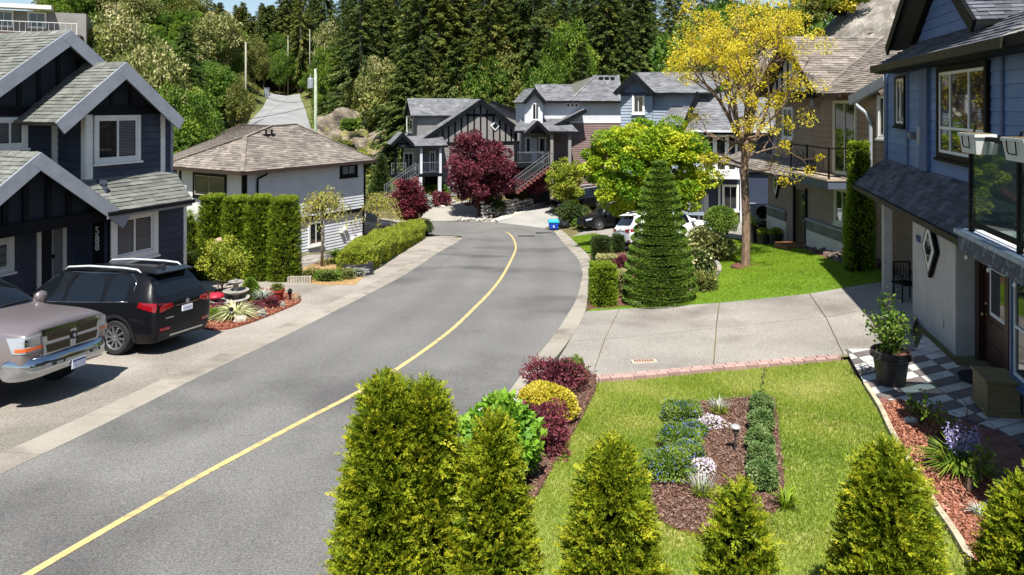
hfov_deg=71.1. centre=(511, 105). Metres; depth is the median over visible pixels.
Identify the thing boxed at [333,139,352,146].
bank shrub
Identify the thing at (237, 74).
leafy tree
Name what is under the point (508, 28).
fir tree
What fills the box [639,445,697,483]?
flower cushion
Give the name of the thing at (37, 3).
leafy tree
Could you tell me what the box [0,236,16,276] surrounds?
window
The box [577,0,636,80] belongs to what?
fir tree
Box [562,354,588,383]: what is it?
shrub
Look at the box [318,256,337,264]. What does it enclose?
ground cover
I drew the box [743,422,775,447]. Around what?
hedge plant
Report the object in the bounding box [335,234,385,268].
hedge plant
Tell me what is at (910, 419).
stone
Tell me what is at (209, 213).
cedar
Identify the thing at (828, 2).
cliff shrub
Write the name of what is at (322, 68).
leafy tree
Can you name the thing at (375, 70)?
leafy tree
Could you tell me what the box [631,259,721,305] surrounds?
lawn edging
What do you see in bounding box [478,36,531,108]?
leafy tree
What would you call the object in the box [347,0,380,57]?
fir tree
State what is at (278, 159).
house
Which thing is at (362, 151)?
bank shrub
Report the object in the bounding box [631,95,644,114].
window
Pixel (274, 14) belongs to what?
fir tree
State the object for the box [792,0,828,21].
cliff shrub
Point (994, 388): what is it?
storage box
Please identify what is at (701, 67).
leafy tree
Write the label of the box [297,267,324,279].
rockery plant
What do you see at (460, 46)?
fir tree
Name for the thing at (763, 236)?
plant pot
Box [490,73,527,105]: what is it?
leafy tree
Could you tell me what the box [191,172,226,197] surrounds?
window
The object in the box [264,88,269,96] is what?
utility cabinet
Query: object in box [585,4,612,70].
fir tree
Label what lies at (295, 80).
leafy tree
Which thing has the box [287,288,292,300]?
path light
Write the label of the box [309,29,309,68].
utility pole
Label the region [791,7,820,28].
cliff shrub
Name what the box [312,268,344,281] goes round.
rockery plant
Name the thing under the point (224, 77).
leafy tree
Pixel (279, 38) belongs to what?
leafy tree
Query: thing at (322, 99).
leafy tree
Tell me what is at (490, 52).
fir tree
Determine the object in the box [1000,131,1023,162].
planter box
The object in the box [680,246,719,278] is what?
rhododendron
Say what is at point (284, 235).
cedar
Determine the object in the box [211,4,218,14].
fir tree
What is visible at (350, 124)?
bank shrub
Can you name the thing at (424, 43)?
fir tree
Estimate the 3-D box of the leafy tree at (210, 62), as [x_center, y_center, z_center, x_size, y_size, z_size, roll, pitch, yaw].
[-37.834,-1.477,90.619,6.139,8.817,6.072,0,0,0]
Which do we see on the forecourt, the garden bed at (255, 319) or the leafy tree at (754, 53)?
the garden bed at (255, 319)
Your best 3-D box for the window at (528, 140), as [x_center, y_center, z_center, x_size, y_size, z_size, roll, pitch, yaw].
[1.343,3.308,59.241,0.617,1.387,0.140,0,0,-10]
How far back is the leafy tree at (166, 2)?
114.93 m
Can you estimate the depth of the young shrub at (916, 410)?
10.28 m
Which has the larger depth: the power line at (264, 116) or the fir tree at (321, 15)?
the fir tree at (321, 15)
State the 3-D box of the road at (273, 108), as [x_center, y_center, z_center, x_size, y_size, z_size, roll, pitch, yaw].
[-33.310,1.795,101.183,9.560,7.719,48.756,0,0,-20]
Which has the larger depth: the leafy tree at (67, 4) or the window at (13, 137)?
the leafy tree at (67, 4)
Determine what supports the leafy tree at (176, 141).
on the ground at (918, 333)
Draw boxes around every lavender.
[685,469,716,497]
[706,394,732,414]
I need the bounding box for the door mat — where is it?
[957,369,972,382]
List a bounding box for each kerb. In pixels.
[0,237,461,473]
[465,230,590,446]
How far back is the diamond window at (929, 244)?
14.77 m
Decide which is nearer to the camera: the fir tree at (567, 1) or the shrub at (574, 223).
the shrub at (574, 223)
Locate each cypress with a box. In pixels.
[367,171,391,200]
[371,153,391,194]
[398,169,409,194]
[841,140,876,271]
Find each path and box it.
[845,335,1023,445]
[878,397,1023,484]
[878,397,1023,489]
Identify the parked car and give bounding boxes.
[27,258,210,354]
[364,211,396,234]
[549,184,604,209]
[577,202,622,229]
[613,211,711,247]
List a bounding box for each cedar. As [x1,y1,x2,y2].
[187,208,200,258]
[195,192,226,280]
[219,193,247,281]
[240,192,272,281]
[265,193,304,282]
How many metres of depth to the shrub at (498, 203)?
55.30 m
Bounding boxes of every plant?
[209,307,224,320]
[212,301,229,308]
[245,300,264,311]
[262,295,280,307]
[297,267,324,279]
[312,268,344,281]
[328,267,355,279]
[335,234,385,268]
[344,265,368,276]
[367,228,396,263]
[384,226,407,255]
[393,222,416,248]
[406,219,426,242]
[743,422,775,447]
[743,458,779,492]
[745,440,778,468]
[746,407,775,432]
[748,392,775,414]
[862,286,917,387]
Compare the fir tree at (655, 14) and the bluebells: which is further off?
the fir tree at (655, 14)
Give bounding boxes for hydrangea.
[456,387,547,475]
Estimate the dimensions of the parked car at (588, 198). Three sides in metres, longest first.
4.712 x 2.270 x 1.760 m
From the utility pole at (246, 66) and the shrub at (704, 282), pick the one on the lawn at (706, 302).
the shrub at (704, 282)
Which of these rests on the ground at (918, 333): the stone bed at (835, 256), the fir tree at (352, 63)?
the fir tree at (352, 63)
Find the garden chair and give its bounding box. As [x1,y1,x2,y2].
[891,261,912,302]
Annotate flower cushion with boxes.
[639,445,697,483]
[654,421,704,446]
[658,398,703,422]
[670,437,706,465]
[680,418,709,439]
[688,457,715,475]
[696,413,730,429]
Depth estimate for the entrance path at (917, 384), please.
12.28 m
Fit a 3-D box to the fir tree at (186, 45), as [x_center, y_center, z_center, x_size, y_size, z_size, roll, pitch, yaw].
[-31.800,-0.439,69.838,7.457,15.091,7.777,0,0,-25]
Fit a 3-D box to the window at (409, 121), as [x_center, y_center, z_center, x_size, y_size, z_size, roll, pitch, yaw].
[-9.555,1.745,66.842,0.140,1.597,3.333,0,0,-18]
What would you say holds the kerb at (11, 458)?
on the ground at (918, 333)
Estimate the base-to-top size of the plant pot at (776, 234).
0.750 m
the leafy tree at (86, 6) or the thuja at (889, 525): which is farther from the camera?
the leafy tree at (86, 6)
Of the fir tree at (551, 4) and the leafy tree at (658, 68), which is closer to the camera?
the leafy tree at (658, 68)
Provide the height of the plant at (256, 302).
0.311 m
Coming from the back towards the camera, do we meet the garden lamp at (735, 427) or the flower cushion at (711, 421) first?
the flower cushion at (711, 421)
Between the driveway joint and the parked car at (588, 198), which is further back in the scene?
the parked car at (588, 198)
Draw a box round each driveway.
[380,218,405,222]
[421,200,489,221]
[490,205,538,222]
[497,202,560,228]
[559,282,915,374]
[570,223,757,248]
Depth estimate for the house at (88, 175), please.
19.01 m
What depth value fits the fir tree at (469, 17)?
80.69 m
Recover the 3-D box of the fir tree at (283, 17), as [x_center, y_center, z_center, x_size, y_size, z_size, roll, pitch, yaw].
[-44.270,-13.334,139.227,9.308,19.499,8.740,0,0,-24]
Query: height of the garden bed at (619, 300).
1.600 m
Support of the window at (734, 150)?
in the house at (656, 96)
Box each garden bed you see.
[204,288,300,330]
[300,243,414,284]
[523,374,595,508]
[588,248,716,309]
[650,397,783,534]
[801,248,881,268]
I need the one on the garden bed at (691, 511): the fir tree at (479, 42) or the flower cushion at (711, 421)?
the flower cushion at (711, 421)
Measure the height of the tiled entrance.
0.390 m
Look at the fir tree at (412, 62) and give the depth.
73.15 m
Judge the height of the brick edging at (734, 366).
0.282 m
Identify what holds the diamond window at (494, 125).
in the house at (434, 126)
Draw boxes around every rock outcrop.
[311,128,341,139]
[317,107,373,139]
[350,130,389,157]
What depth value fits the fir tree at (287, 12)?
143.88 m
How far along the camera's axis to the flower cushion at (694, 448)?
9.30 m
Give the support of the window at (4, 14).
in the house at (15, 21)
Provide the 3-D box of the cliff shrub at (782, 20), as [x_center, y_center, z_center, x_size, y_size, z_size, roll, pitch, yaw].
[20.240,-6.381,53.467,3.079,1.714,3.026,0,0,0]
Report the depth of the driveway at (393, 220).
53.67 m
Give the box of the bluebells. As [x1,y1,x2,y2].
[910,419,1016,489]
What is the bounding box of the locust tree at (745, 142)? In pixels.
[663,0,839,268]
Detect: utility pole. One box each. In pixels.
[245,42,246,123]
[287,73,288,95]
[308,68,316,131]
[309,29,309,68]
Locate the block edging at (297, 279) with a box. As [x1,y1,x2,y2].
[287,276,311,282]
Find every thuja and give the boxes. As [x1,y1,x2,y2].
[318,365,443,574]
[364,370,465,574]
[439,406,547,574]
[551,428,674,574]
[688,471,787,574]
[819,431,953,574]
[958,459,1023,574]
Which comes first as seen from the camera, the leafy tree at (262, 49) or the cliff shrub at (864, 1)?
the cliff shrub at (864, 1)
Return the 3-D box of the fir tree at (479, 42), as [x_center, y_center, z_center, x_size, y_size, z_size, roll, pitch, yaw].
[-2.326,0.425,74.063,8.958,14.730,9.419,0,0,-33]
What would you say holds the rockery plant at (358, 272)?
on the garden bed at (352, 281)
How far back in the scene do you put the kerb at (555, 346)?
18.14 m
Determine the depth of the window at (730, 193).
42.17 m
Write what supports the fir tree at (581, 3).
on the ground at (918, 333)
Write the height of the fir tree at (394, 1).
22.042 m
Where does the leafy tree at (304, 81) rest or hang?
on the ground at (918, 333)
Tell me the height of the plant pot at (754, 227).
1.314 m
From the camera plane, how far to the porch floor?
17.60 m
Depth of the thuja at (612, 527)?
5.72 m
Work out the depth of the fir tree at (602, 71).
73.94 m
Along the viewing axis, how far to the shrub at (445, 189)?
62.02 m
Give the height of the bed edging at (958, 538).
0.492 m
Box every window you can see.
[0,10,13,27]
[0,117,30,150]
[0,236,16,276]
[27,11,46,28]
[93,115,142,166]
[110,211,160,262]
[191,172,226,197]
[308,220,324,247]
[339,164,358,178]
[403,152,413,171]
[406,116,412,132]
[429,151,435,171]
[491,122,498,129]
[524,137,531,153]
[531,103,539,120]
[538,137,545,153]
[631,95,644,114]
[704,135,714,170]
[715,135,726,170]
[722,184,739,211]
[727,135,736,170]
[773,177,779,198]
[780,107,794,140]
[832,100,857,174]
[832,189,846,228]
[875,94,883,140]
[892,75,905,128]
[922,229,938,277]
[933,60,990,167]
[1009,279,1023,395]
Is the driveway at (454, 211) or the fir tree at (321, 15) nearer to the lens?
the driveway at (454, 211)
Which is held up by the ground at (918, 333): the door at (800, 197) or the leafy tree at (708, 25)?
the leafy tree at (708, 25)
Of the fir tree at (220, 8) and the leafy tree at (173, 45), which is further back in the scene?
the fir tree at (220, 8)
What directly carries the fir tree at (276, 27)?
on the ground at (918, 333)
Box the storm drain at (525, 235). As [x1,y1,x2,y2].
[518,235,534,236]
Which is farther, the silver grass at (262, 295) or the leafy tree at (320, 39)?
the leafy tree at (320, 39)
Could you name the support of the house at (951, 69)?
on the ground at (918, 333)
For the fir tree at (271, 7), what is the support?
on the ground at (918, 333)
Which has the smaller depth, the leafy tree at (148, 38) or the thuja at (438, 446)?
the thuja at (438, 446)
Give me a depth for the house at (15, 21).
62.42 m
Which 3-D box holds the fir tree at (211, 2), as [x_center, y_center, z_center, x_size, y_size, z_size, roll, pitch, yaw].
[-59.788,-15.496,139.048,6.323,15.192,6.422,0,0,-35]
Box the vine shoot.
[747,367,767,393]
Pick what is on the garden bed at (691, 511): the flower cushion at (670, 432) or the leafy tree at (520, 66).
the flower cushion at (670, 432)
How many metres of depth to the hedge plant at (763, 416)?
10.21 m
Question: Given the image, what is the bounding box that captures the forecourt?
[0,236,457,452]
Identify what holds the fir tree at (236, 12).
on the ground at (918, 333)
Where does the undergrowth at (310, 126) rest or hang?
on the ground at (918, 333)
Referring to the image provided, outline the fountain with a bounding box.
[210,279,249,306]
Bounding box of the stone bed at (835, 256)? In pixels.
[797,243,881,266]
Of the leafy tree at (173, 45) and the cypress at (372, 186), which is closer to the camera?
the cypress at (372, 186)
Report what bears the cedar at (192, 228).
on the forecourt
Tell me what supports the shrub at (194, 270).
on the ground at (918, 333)
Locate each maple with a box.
[388,178,429,220]
[577,114,724,218]
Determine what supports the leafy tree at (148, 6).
on the ground at (918, 333)
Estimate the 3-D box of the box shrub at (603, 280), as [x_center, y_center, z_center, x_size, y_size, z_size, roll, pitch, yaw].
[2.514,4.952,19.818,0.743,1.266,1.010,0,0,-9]
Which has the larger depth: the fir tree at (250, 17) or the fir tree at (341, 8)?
the fir tree at (250, 17)
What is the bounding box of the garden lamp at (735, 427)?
[730,423,740,450]
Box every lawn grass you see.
[571,233,611,250]
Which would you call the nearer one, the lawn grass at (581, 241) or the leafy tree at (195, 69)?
the lawn grass at (581, 241)
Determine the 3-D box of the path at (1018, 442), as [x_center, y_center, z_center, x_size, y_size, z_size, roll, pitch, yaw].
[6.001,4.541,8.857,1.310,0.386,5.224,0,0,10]
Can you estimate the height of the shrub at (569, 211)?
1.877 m
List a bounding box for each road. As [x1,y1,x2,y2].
[0,221,582,574]
[248,94,310,129]
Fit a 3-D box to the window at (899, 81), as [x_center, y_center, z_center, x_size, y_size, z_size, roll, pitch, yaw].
[10.162,-0.083,18.769,0.140,1.376,1.017,0,0,15]
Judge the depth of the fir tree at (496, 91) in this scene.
73.17 m
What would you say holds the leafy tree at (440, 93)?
on the ground at (918, 333)
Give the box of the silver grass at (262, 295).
[251,289,273,301]
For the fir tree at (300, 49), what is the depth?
128.33 m
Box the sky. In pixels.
[0,0,833,30]
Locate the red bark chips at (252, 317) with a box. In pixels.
[203,286,301,328]
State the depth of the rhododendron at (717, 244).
25.79 m
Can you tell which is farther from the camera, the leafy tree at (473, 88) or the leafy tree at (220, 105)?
the leafy tree at (220, 105)
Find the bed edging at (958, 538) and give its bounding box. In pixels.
[863,382,973,567]
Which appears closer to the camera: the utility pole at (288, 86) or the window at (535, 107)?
the window at (535, 107)
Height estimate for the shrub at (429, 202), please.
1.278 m
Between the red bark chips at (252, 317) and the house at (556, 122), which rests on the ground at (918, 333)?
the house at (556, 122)
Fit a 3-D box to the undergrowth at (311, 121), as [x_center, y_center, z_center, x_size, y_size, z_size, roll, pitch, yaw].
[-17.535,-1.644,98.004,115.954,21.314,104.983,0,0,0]
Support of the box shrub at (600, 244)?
on the garden bed at (619, 300)
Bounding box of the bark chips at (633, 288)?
[588,248,716,306]
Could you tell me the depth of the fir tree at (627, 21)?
76.45 m
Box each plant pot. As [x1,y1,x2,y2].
[269,282,284,300]
[739,214,765,243]
[756,227,769,244]
[768,227,782,244]
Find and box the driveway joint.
[593,294,848,372]
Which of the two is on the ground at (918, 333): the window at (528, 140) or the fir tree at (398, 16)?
the fir tree at (398, 16)
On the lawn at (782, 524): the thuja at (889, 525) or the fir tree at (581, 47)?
the thuja at (889, 525)
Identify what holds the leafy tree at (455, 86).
on the ground at (918, 333)
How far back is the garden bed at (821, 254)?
24.48 m
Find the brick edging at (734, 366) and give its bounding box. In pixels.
[596,354,840,382]
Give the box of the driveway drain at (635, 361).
[630,359,656,363]
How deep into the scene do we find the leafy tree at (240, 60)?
109.87 m
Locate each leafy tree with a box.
[29,0,44,11]
[38,0,80,12]
[53,0,101,17]
[87,0,117,18]
[88,1,167,71]
[89,12,117,25]
[100,0,162,25]
[110,41,198,114]
[135,12,159,32]
[138,23,166,39]
[138,30,160,46]
[149,9,182,35]
[156,0,200,13]
[158,0,218,30]
[158,81,220,151]
[161,39,200,68]
[163,29,183,43]
[168,8,203,37]
[173,122,193,153]
[182,113,226,142]
[187,61,208,77]
[189,62,239,117]
[190,10,250,69]
[190,74,224,114]
[198,91,225,129]
[202,59,231,82]
[212,50,247,75]
[224,82,256,126]
[230,73,244,86]
[231,41,259,75]
[247,36,269,84]
[252,53,272,89]
[262,31,289,90]
[268,54,289,94]
[273,48,295,94]
[290,29,315,67]
[290,61,305,85]
[300,73,313,94]
[304,45,316,68]
[307,60,315,74]
[309,45,343,108]
[310,74,326,113]
[312,20,343,70]
[322,64,358,108]
[337,81,360,110]
[352,54,397,123]
[356,78,399,131]
[412,61,456,97]
[423,81,460,97]
[439,71,473,97]
[443,44,476,96]
[461,56,511,103]
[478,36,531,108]
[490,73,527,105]
[512,57,544,87]
[518,66,555,94]
[534,56,570,87]
[541,15,599,83]
[648,0,777,71]
[648,15,702,65]
[650,0,809,91]
[651,46,683,71]
[654,29,764,97]
[676,14,760,64]
[709,0,768,20]
[709,24,794,91]
[745,0,834,51]
[819,13,835,29]
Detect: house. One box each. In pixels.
[0,3,92,44]
[0,29,194,292]
[173,123,376,252]
[384,98,518,197]
[511,75,620,202]
[613,71,775,222]
[718,36,912,273]
[851,0,1023,416]
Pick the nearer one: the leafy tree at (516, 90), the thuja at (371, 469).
the thuja at (371, 469)
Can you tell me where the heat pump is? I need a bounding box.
[750,203,767,227]
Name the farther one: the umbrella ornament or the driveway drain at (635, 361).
the umbrella ornament
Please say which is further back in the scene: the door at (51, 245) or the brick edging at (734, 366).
the door at (51, 245)
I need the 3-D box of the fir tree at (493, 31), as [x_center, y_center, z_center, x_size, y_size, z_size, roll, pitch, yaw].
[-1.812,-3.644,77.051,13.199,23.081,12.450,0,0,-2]
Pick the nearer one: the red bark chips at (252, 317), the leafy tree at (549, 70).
the red bark chips at (252, 317)
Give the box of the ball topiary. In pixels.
[703,205,738,233]
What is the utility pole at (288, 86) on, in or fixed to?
on the ground at (918, 333)
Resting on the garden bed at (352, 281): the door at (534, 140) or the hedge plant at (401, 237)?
the hedge plant at (401, 237)
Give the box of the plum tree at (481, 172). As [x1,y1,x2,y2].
[444,128,516,215]
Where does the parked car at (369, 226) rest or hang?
on the driveway at (393, 220)
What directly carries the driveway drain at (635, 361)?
on the driveway at (792, 326)
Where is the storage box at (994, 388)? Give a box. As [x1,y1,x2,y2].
[970,365,1022,418]
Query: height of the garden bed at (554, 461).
0.612 m
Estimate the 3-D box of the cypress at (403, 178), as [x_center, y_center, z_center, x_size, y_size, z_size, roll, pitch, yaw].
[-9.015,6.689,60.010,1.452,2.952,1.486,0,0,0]
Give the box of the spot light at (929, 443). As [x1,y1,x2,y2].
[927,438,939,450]
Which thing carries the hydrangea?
on the garden bed at (554, 461)
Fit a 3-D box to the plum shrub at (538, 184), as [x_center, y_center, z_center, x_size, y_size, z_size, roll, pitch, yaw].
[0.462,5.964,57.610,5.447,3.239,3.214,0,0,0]
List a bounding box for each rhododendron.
[680,224,739,260]
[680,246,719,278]
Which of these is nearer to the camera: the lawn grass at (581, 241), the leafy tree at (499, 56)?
the lawn grass at (581, 241)
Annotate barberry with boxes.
[518,354,596,392]
[522,397,571,461]
[612,254,631,269]
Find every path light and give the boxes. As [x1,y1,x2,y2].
[228,307,233,320]
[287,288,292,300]
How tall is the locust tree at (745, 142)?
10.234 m
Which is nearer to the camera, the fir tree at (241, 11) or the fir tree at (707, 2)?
the fir tree at (707, 2)
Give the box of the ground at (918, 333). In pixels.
[16,73,991,466]
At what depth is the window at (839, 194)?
24.62 m
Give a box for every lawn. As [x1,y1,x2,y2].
[530,361,968,574]
[587,240,881,310]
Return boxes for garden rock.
[234,315,246,322]
[256,308,266,316]
[292,293,300,300]
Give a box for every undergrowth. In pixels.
[219,87,398,187]
[220,72,397,189]
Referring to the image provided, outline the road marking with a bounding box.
[22,232,516,574]
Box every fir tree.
[171,24,210,105]
[204,0,214,16]
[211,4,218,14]
[215,5,223,14]
[231,5,242,61]
[234,2,248,28]
[238,7,247,32]
[243,13,256,38]
[247,6,267,81]
[248,7,283,87]
[253,3,264,27]
[267,5,279,49]
[268,11,280,46]
[270,18,286,48]
[272,0,297,49]
[275,0,295,39]
[281,0,316,92]
[282,0,296,38]
[286,0,308,28]
[287,4,304,55]
[302,0,341,74]
[304,0,319,34]
[307,0,322,31]
[310,0,367,116]
[317,1,366,115]
[322,0,340,31]
[323,0,389,110]
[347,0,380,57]
[351,0,400,83]
[354,0,385,66]
[362,0,396,58]
[364,0,453,168]
[366,0,446,165]
[366,53,428,173]
[366,61,419,176]
[367,0,418,65]
[376,5,410,63]
[385,18,401,63]
[387,0,415,70]
[388,0,462,168]
[388,39,445,169]
[397,4,441,90]
[404,0,482,105]
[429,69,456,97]
[431,54,444,85]
[437,0,473,59]
[437,39,470,97]
[442,0,487,54]
[455,38,497,103]
[456,0,525,89]
[464,0,502,58]
[478,46,510,106]
[484,0,546,66]
[486,76,515,107]
[493,6,529,91]
[496,0,548,98]
[503,0,569,86]
[516,0,546,56]
[520,0,552,68]
[530,0,555,47]
[535,1,552,50]
[544,10,559,59]
[545,0,558,15]
[546,0,573,45]
[547,0,573,67]
[564,9,587,78]
[564,42,593,83]
[565,0,580,55]
[567,0,603,57]
[568,0,592,82]
[575,0,635,77]
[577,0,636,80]
[582,0,611,46]
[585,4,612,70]
[595,66,609,74]
[599,0,635,64]
[602,7,623,61]
[606,15,646,83]
[609,48,630,82]
[619,0,653,61]
[625,0,658,72]
[626,0,658,59]
[629,0,656,71]
[645,0,664,63]
[647,0,690,61]
[651,0,684,67]
[671,0,698,32]
[692,0,711,18]
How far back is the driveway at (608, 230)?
44.47 m
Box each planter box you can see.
[339,261,373,275]
[957,127,996,154]
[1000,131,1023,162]
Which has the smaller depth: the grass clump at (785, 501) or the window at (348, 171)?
the grass clump at (785, 501)
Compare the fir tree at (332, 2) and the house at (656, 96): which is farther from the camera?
the fir tree at (332, 2)
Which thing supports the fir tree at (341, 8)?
on the ground at (918, 333)
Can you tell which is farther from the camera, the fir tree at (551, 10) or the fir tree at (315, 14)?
the fir tree at (315, 14)
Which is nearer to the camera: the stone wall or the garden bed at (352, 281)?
the garden bed at (352, 281)
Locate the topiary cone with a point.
(659, 272)
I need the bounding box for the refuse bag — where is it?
[558,221,568,227]
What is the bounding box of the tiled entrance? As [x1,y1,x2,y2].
[846,334,1023,444]
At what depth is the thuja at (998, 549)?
5.61 m
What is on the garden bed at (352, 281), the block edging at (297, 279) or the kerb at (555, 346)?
the block edging at (297, 279)
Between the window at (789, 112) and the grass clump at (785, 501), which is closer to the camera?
the grass clump at (785, 501)
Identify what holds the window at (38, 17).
in the house at (15, 21)
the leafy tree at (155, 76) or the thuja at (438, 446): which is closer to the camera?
the thuja at (438, 446)
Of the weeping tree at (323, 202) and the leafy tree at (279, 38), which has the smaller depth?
the weeping tree at (323, 202)
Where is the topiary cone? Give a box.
[622,159,698,308]
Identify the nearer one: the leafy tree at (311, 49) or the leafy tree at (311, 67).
the leafy tree at (311, 67)
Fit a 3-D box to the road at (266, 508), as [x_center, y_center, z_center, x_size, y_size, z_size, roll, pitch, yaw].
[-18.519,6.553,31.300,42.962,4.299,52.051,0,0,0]
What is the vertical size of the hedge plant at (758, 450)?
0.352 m
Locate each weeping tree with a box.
[299,183,359,265]
[349,187,403,228]
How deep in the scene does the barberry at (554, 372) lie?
12.27 m
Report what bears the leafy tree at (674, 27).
on the ground at (918, 333)
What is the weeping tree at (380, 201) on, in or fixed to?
on the ground at (918, 333)
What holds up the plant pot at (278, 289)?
on the garden bed at (255, 319)
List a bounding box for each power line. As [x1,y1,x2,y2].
[205,105,313,122]
[246,83,313,102]
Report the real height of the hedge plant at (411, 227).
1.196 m
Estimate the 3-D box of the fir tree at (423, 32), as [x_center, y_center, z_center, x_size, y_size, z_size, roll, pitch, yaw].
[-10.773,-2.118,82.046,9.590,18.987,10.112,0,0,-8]
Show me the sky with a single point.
(252, 5)
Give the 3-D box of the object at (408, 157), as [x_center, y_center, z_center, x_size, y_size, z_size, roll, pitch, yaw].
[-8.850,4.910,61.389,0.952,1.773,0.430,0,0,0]
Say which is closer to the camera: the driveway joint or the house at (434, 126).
the driveway joint
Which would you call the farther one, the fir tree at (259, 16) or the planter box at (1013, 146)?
the fir tree at (259, 16)
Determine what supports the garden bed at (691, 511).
on the lawn at (782, 524)
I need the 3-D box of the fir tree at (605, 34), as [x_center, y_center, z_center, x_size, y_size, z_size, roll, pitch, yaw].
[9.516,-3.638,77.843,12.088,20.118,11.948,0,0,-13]
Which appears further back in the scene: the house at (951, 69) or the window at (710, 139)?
the window at (710, 139)
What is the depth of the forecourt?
13.98 m
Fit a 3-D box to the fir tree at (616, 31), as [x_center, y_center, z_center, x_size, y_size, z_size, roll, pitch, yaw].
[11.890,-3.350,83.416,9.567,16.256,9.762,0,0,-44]
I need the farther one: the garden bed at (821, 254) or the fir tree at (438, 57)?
the fir tree at (438, 57)
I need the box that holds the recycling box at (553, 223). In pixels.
[548,219,558,228]
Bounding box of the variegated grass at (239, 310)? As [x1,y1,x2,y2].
[208,299,266,323]
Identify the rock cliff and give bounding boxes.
[725,0,899,110]
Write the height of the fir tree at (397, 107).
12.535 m
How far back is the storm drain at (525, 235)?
46.52 m
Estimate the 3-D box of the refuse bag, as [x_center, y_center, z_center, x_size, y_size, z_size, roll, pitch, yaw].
[3.602,8.334,50.350,0.860,0.466,0.665,0,0,0]
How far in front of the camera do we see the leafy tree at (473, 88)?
72.56 m
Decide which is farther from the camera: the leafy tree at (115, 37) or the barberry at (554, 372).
the leafy tree at (115, 37)
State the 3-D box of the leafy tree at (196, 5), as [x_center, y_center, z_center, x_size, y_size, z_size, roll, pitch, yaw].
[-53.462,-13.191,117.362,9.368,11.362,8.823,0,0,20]
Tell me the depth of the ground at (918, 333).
49.58 m
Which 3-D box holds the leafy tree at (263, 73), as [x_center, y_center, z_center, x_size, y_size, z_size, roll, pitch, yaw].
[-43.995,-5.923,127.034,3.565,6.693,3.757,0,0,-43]
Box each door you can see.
[36,228,66,289]
[425,176,437,189]
[532,138,536,161]
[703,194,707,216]
[793,186,807,244]
[975,260,1008,370]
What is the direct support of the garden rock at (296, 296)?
on the garden bed at (255, 319)
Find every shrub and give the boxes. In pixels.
[187,234,255,292]
[187,250,204,278]
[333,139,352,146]
[338,117,364,131]
[357,147,371,154]
[420,217,434,235]
[423,184,437,194]
[424,194,433,206]
[431,191,452,205]
[436,182,450,192]
[480,190,506,213]
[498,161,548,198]
[516,379,580,421]
[545,157,584,204]
[552,200,591,225]
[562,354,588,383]
[570,218,582,228]
[587,260,618,307]
[590,234,611,259]
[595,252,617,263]
[611,233,624,252]
[615,268,632,297]
[690,269,720,291]
[763,9,803,30]
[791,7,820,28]
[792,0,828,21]
[801,0,839,8]
[812,0,843,11]
[826,0,860,15]
[847,0,873,4]
[905,388,940,422]
[916,396,957,436]
[947,390,996,444]
[960,437,996,492]
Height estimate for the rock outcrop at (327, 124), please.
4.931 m
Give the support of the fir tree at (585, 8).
on the ground at (918, 333)
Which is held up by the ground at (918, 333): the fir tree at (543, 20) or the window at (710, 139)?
the fir tree at (543, 20)
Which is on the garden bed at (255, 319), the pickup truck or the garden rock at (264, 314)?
the garden rock at (264, 314)
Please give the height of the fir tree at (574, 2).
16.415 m
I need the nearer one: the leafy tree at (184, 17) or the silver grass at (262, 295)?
the silver grass at (262, 295)
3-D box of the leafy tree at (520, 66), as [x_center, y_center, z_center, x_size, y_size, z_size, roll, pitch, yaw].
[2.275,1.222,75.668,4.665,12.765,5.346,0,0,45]
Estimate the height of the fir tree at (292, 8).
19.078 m
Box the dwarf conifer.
[241,276,260,300]
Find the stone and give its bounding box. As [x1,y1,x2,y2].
[903,416,918,422]
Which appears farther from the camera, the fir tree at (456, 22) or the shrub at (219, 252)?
the fir tree at (456, 22)
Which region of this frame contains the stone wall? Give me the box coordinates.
[480,198,546,217]
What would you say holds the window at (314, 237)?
in the house at (278, 159)
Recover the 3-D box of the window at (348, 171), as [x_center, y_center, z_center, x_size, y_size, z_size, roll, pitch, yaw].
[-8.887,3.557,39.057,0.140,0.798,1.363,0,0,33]
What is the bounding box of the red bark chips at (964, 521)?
[883,398,999,561]
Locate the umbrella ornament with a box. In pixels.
[210,291,224,301]
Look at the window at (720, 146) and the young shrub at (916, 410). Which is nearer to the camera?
the young shrub at (916, 410)
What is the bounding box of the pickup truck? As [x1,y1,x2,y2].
[0,277,106,386]
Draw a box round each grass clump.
[324,247,340,257]
[769,483,804,509]
[961,498,985,516]
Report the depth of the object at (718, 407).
11.07 m
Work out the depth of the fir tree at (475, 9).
86.27 m
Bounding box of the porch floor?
[892,269,916,345]
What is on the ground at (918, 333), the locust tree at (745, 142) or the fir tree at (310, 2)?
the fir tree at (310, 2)
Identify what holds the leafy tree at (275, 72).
on the ground at (918, 333)
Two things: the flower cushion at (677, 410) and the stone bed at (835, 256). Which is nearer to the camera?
the flower cushion at (677, 410)
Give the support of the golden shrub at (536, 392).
on the garden bed at (554, 461)
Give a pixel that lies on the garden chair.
(906, 283)

